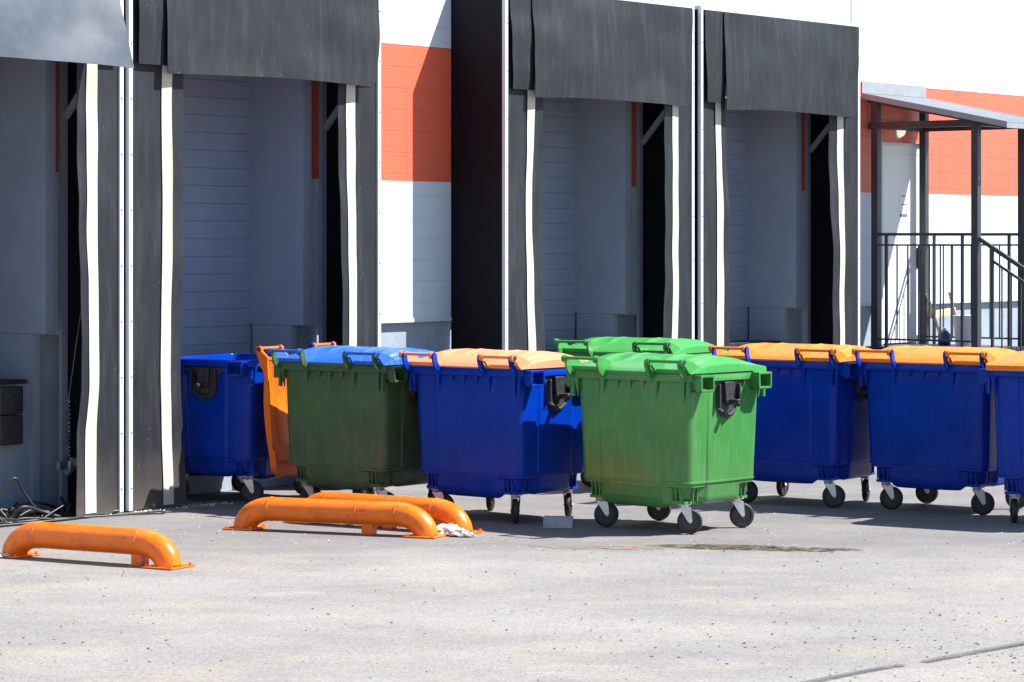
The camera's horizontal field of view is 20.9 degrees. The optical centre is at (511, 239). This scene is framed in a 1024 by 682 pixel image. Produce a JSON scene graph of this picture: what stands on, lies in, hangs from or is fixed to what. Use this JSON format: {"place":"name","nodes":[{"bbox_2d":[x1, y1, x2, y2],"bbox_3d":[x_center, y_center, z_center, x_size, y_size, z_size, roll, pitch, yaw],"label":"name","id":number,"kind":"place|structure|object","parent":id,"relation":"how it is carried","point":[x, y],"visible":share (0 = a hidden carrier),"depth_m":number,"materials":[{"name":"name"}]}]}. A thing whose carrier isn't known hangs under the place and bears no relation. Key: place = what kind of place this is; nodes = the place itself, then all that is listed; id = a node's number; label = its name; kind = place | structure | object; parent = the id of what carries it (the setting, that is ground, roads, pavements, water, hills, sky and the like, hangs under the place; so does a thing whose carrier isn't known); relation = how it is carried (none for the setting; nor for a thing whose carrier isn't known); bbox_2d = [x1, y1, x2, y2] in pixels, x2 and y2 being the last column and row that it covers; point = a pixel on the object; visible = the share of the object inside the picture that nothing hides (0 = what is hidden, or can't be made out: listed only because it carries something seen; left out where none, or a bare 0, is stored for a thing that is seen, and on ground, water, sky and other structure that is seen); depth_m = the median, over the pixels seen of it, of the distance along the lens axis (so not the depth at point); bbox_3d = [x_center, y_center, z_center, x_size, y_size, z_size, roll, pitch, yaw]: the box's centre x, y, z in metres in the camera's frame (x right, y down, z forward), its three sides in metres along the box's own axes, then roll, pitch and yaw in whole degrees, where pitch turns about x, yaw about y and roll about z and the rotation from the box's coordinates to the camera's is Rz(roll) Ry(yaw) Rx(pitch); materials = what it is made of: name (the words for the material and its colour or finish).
{"place":"outdoors","nodes":[
{"label":"outdoors","id":0,"kind":"place"},
{"bbox_2d":[106,501,244,514],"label":"kerb gravel","id":1,"kind":"structure","parent":0,"point":[210,504],"depth_m":23.93,"materials":[{"name":"grey gravel"}]},
{"bbox_2d":[0,466,1023,681],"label":"ground","id":2,"kind":"structure","parent":0,"point":[220,584],"depth_m":17.81,"materials":[{"name":"concrete"}]},
{"bbox_2d":[0,553,10,556],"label":"plastic film","id":3,"kind":"object","parent":2,"relation":"on","point":[3,554],"visible":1,"depth_m":20.05,"materials":[{"name":"white plastic"}]},
{"bbox_2d":[0,477,42,514],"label":"cable","id":4,"kind":"object","parent":2,"relation":"on","point":[21,488],"visible":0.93,"depth_m":22.82,"materials":[{"name":"black rubber"}]},
{"bbox_2d":[0,501,72,517],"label":"cable","id":5,"kind":"object","parent":2,"relation":"on","point":[27,503],"visible":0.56,"depth_m":22.96,"materials":[{"name":"black rubber"}]},
{"bbox_2d":[0,505,75,517],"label":"cable","id":6,"kind":"object","parent":2,"relation":"on","point":[2,511],"visible":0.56,"depth_m":22.78,"materials":[{"name":"black rubber"}]},
{"bbox_2d":[2,505,75,520],"bbox_3d":[-4.021,2.225,22.655,0.141,0.148,1.751,0,0,37],"label":"cable","id":7,"kind":"object","parent":2,"relation":"on","point":[33,511],"visible":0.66,"depth_m":22.77,"materials":[{"name":"black rubber"}]},
{"bbox_2d":[2,496,75,516],"bbox_3d":[-4.168,2.228,22.918,0.176,0.143,1.829,0,0,39],"label":"cable","id":8,"kind":"object","parent":2,"relation":"on","point":[60,498],"visible":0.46,"depth_m":23.30,"materials":[{"name":"black rubber"}]},
{"bbox_2d":[15,503,75,517],"bbox_3d":[-3.976,2.232,22.773,0.122,0.135,1.684,0,0,43],"label":"cable","id":9,"kind":"object","parent":2,"relation":"on","point":[43,515],"visible":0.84,"depth_m":22.84,"materials":[{"name":"black rubber"}]},
{"bbox_2d":[0,514,98,526],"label":"cable","id":10,"kind":"object","parent":2,"relation":"on","point":[49,520],"visible":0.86,"depth_m":22.56,"materials":[{"name":"black rubber"}]},
{"bbox_2d":[0,501,113,523],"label":"cable","id":11,"kind":"object","parent":2,"relation":"on","point":[2,520],"visible":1,"depth_m":22.63,"materials":[{"name":"black rubber"}]},
{"bbox_2d":[0,505,118,521],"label":"cable","id":12,"kind":"object","parent":2,"relation":"on","point":[16,511],"visible":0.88,"depth_m":22.75,"materials":[{"name":"black rubber"}]},
{"bbox_2d":[3,511,165,523],"bbox_3d":[-3.564,2.284,22.802,1.674,0.026,0.158,0,0,-39],"label":"cable","id":13,"kind":"object","parent":2,"relation":"on","point":[139,513],"visible":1,"depth_m":23.07,"materials":[{"name":"black rubber"}]},
{"bbox_2d":[2,521,194,569],"bbox_3d":[-3.015,2.170,19.825,1.652,0.267,0.280,0,0,30],"label":"wheel guide","id":14,"kind":"object","parent":2,"relation":"on","point":[141,546],"visible":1,"depth_m":19.70,"materials":[{"name":"orange paint"}]},
{"bbox_2d":[181,342,335,502],"bbox_3d":[-2.295,1.609,24.671,1.283,1.382,1.430,0,0,28],"label":"waste container","id":15,"kind":"object","parent":2,"relation":"on","point":[235,415],"visible":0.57,"depth_m":24.16,"materials":[{"name":"blue plastic"}]},
{"bbox_2d":[223,496,446,538],"bbox_3d":[-1.395,2.170,21.785,1.833,0.267,0.280,0,0,22],"label":"wheel guide","id":16,"kind":"object","parent":2,"relation":"on","point":[416,521],"visible":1,"depth_m":21.69,"materials":[{"name":"orange paint"}]},
{"bbox_2d":[268,345,436,497],"bbox_3d":[-1.244,1.603,23.652,1.430,1.394,1.135,0,0,39],"label":"waste container","id":17,"kind":"object","parent":2,"relation":"on","point":[353,419],"visible":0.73,"depth_m":23.24,"materials":[{"name":"green plastic"}]},
{"bbox_2d":[283,491,483,533],"bbox_3d":[-1.040,2.170,22.170,1.791,0.267,0.280,0,0,33],"label":"wheel guide","id":18,"kind":"object","parent":2,"relation":"on","point":[440,511],"visible":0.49,"depth_m":21.84,"materials":[{"name":"orange paint"}]},
{"bbox_2d":[437,523,464,534],"bbox_3d":[-0.498,2.251,21.632,0.309,0.079,0.207,0,0,-23],"label":"plastic film","id":19,"kind":"object","parent":2,"relation":"on","point":[443,528],"visible":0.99,"depth_m":21.57,"materials":[{"name":"white plastic"}]},
{"bbox_2d":[448,529,475,536],"bbox_3d":[-0.402,2.268,21.501,0.284,0.052,0.127,0,0,29],"label":"plastic film","id":20,"kind":"object","parent":2,"relation":"on","point":[461,533],"visible":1,"depth_m":21.46,"materials":[{"name":"white plastic"}]},
{"bbox_2d":[398,349,589,522],"bbox_3d":[-0.104,1.603,22.955,1.430,1.394,1.135,0,0,40],"label":"waste container","id":21,"kind":"object","parent":2,"relation":"on","point":[493,424],"visible":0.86,"depth_m":22.58,"materials":[{"name":"blue plastic"}]},
{"bbox_2d":[0,0,1023,510],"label":"warehouse","id":22,"kind":"structure","parent":2,"relation":"on","point":[250,278],"depth_m":27.66,"materials":[{"name":"paint"}]},
{"bbox_2d":[0,0,133,515],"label":"dock shelter","id":23,"kind":"object","parent":22,"relation":"attached to","point":[85,44],"visible":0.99,"depth_m":23.17,"materials":[{"name":"fabric"}]},
{"bbox_2d":[56,311,80,470],"bbox_3d":[-3.691,0.010,23.588,0.363,3.920,0.142,0,0,-9],"label":"counterweight cable","id":24,"kind":"object","parent":23,"relation":"hanging from","point":[67,464],"visible":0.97,"depth_m":23.59,"materials":[{"name":"metal"}]},
{"bbox_2d":[180,74,252,355],"bbox_3d":[-3.227,-0.250,25.446,0.050,2.900,2.400,0,0,39],"label":"overhead door","id":25,"kind":"structure","parent":22,"relation":"in","point":[215,291],"depth_m":25.97,"materials":[{"name":"paint"}]},
{"bbox_2d":[124,0,380,510],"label":"dock shelter","id":26,"kind":"object","parent":22,"relation":"attached to","point":[333,47],"visible":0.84,"depth_m":23.94,"materials":[{"name":"fabric"}]},
{"bbox_2d":[539,97,576,349],"bbox_3d":[-0.062,-0.250,29.368,0.050,2.900,2.400,0,0,39],"label":"overhead door","id":27,"kind":"structure","parent":22,"relation":"in","point":[556,216],"depth_m":30.01,"materials":[{"name":"paint"}]},
{"bbox_2d":[451,0,693,350],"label":"dock shelter","id":28,"kind":"object","parent":22,"relation":"attached to","point":[514,63],"visible":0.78,"depth_m":27.75,"materials":[{"name":"fabric"}]},
{"bbox_2d":[725,99,748,340],"bbox_3d":[2.043,-0.250,31.974,0.050,2.900,2.400,0,0,39],"label":"overhead door","id":29,"kind":"structure","parent":22,"relation":"in","point":[735,120],"depth_m":32.70,"materials":[{"name":"paint"}]},
{"bbox_2d":[694,5,859,350],"bbox_3d":[2.809,-0.120,31.379,0.791,4.820,3.240,0,0,39],"label":"dock shelter","id":30,"kind":"object","parent":22,"relation":"attached to","point":[755,60],"visible":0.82,"depth_m":31.31,"materials":[{"name":"fabric"}]},
{"bbox_2d":[894,121,905,138],"bbox_3d":[4.837,-1.360,34.432,0.112,0.230,0.170,0,0,39],"label":"wall lamp","id":31,"kind":"object","parent":22,"relation":"attached to","point":[899,134],"visible":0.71,"depth_m":34.40,"materials":[{"name":"paint"}]},
{"bbox_2d":[881,142,919,344],"bbox_3d":[4.874,0.045,34.465,0.111,2.490,1.040,0,0,39],"label":"staff door","id":32,"kind":"structure","parent":22,"relation":"in","point":[899,161],"depth_m":34.43,"materials":[{"name":"white paint"}]},
{"bbox_2d":[899,211,907,232],"bbox_3d":[4.873,-0.220,34.506,0.004,0.280,0.200,0,0,39],"label":"paper notice","id":33,"kind":"object","parent":22,"relation":"attached to","point":[903,221],"visible":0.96,"depth_m":34.50,"materials":[{"name":"white paper"}]},
{"bbox_2d":[899,192,907,209],"bbox_3d":[4.873,-0.480,34.506,0.004,0.220,0.200,0,0,39],"label":"paper notice","id":34,"kind":"object","parent":22,"relation":"attached to","point":[903,200],"visible":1,"depth_m":34.50,"materials":[{"name":"white paper"}]},
{"bbox_2d":[0,530,1023,679],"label":"grit","id":35,"kind":"object","parent":2,"relation":"on","point":[541,610],"visible":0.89,"depth_m":16.78,"materials":[{"name":"grey gravel"}]},
{"bbox_2d":[64,506,1009,550],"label":"litter crumbs","id":36,"kind":"object","parent":2,"relation":"on","point":[542,527],"visible":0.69,"depth_m":21.69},
{"bbox_2d":[543,516,572,527],"bbox_3d":[0.370,2.255,22.148,0.230,0.088,0.123,0,0,6],"label":"concrete block","id":37,"kind":"object","parent":2,"relation":"on","point":[557,521],"depth_m":22.09,"materials":[{"name":"grey concrete"}]},
{"bbox_2d":[527,544,683,548],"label":"dried mud","id":38,"kind":"structure","parent":2,"relation":"on","point":[595,546],"depth_m":20.75,"materials":[{"name":"brown soil"}]},
{"bbox_2d":[553,337,726,486],"bbox_3d":[1.209,1.603,25.834,1.430,1.394,1.135,0,0,34],"label":"waste container","id":39,"kind":"object","parent":2,"relation":"on","point":[596,346],"visible":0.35,"depth_m":25.55,"materials":[{"name":"green plastic"}]},
{"bbox_2d":[561,352,771,533],"bbox_3d":[1.227,1.603,22.160,1.430,1.394,1.135,0,0,42],"label":"waste container","id":40,"kind":"object","parent":2,"relation":"on","point":[661,433],"visible":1,"depth_m":21.81,"materials":[{"name":"green plastic"}]},
{"bbox_2d":[624,543,850,552],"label":"leaf litter","id":41,"kind":"object","parent":2,"relation":"on","point":[740,551],"visible":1,"depth_m":20.71,"materials":[{"name":"brown plant"}]},
{"bbox_2d":[651,544,852,550],"bbox_3d":[1.799,2.296,20.686,1.645,0.001,0.347,0,0,13],"label":"spill","id":42,"kind":"object","parent":2,"relation":"on","point":[724,546],"visible":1,"depth_m":20.68,"materials":[{"name":"brown liquid"}]},
{"bbox_2d":[708,343,874,507],"bbox_3d":[2.539,1.603,24.288,1.430,1.394,1.135,0,0,35],"label":"waste container","id":43,"kind":"object","parent":2,"relation":"on","point":[812,424],"visible":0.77,"depth_m":23.84,"materials":[{"name":"blue plastic"}]},
{"bbox_2d":[613,614,1023,681],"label":"coarse grit","id":44,"kind":"object","parent":2,"relation":"on","point":[874,656],"visible":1,"depth_m":15.26,"materials":[{"name":"grey gravel"}]},
{"bbox_2d":[800,664,905,681],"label":"pavement crack","id":45,"kind":"structure","parent":2,"relation":"on","point":[834,676],"depth_m":14.57,"materials":[{"name":"grey"}]},
{"bbox_2d":[851,346,1023,514],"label":"waste container","id":46,"kind":"object","parent":2,"relation":"on","point":[932,420],"visible":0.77,"depth_m":23.27,"materials":[{"name":"blue plastic"}]},
{"bbox_2d":[860,81,1023,351],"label":"entrance porch","id":47,"kind":"object","parent":2,"relation":"on","point":[975,121],"visible":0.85,"depth_m":33.76,"materials":[{"name":"grey paint"}]},
{"bbox_2d":[925,292,955,333],"bbox_3d":[5.435,0.980,34.785,0.214,0.647,0.660,0,0,44],"label":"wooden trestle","id":48,"kind":"object","parent":47,"relation":"on","point":[946,312],"visible":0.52,"depth_m":34.70,"materials":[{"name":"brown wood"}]},
{"bbox_2d":[938,328,950,344],"bbox_3d":[5.333,1.192,34.212,0.160,0.215,0.158,0,0,39],"label":"water canister","id":49,"kind":"object","parent":47,"relation":"on","point":[945,334],"visible":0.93,"depth_m":34.15,"materials":[{"name":"blue plastic"}]},
{"bbox_2d":[952,315,970,345],"bbox_3d":[5.566,1.114,34.023,0.324,0.372,0.327,0,0,39],"label":"plastic bucket","id":50,"kind":"object","parent":47,"relation":"on","point":[957,326],"visible":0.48,"depth_m":33.90,"materials":[{"name":"plastic"}]},
{"bbox_2d":[925,641,1023,661],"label":"pavement crack","id":51,"kind":"structure","parent":2,"relation":"on","point":[977,650],"depth_m":15.46,"materials":[{"name":"grey"}]},
{"bbox_2d":[978,351,1023,522],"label":"waste container","id":52,"kind":"object","parent":2,"relation":"on","point":[1003,377],"visible":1,"depth_m":22.38,"materials":[{"name":"blue plastic"}]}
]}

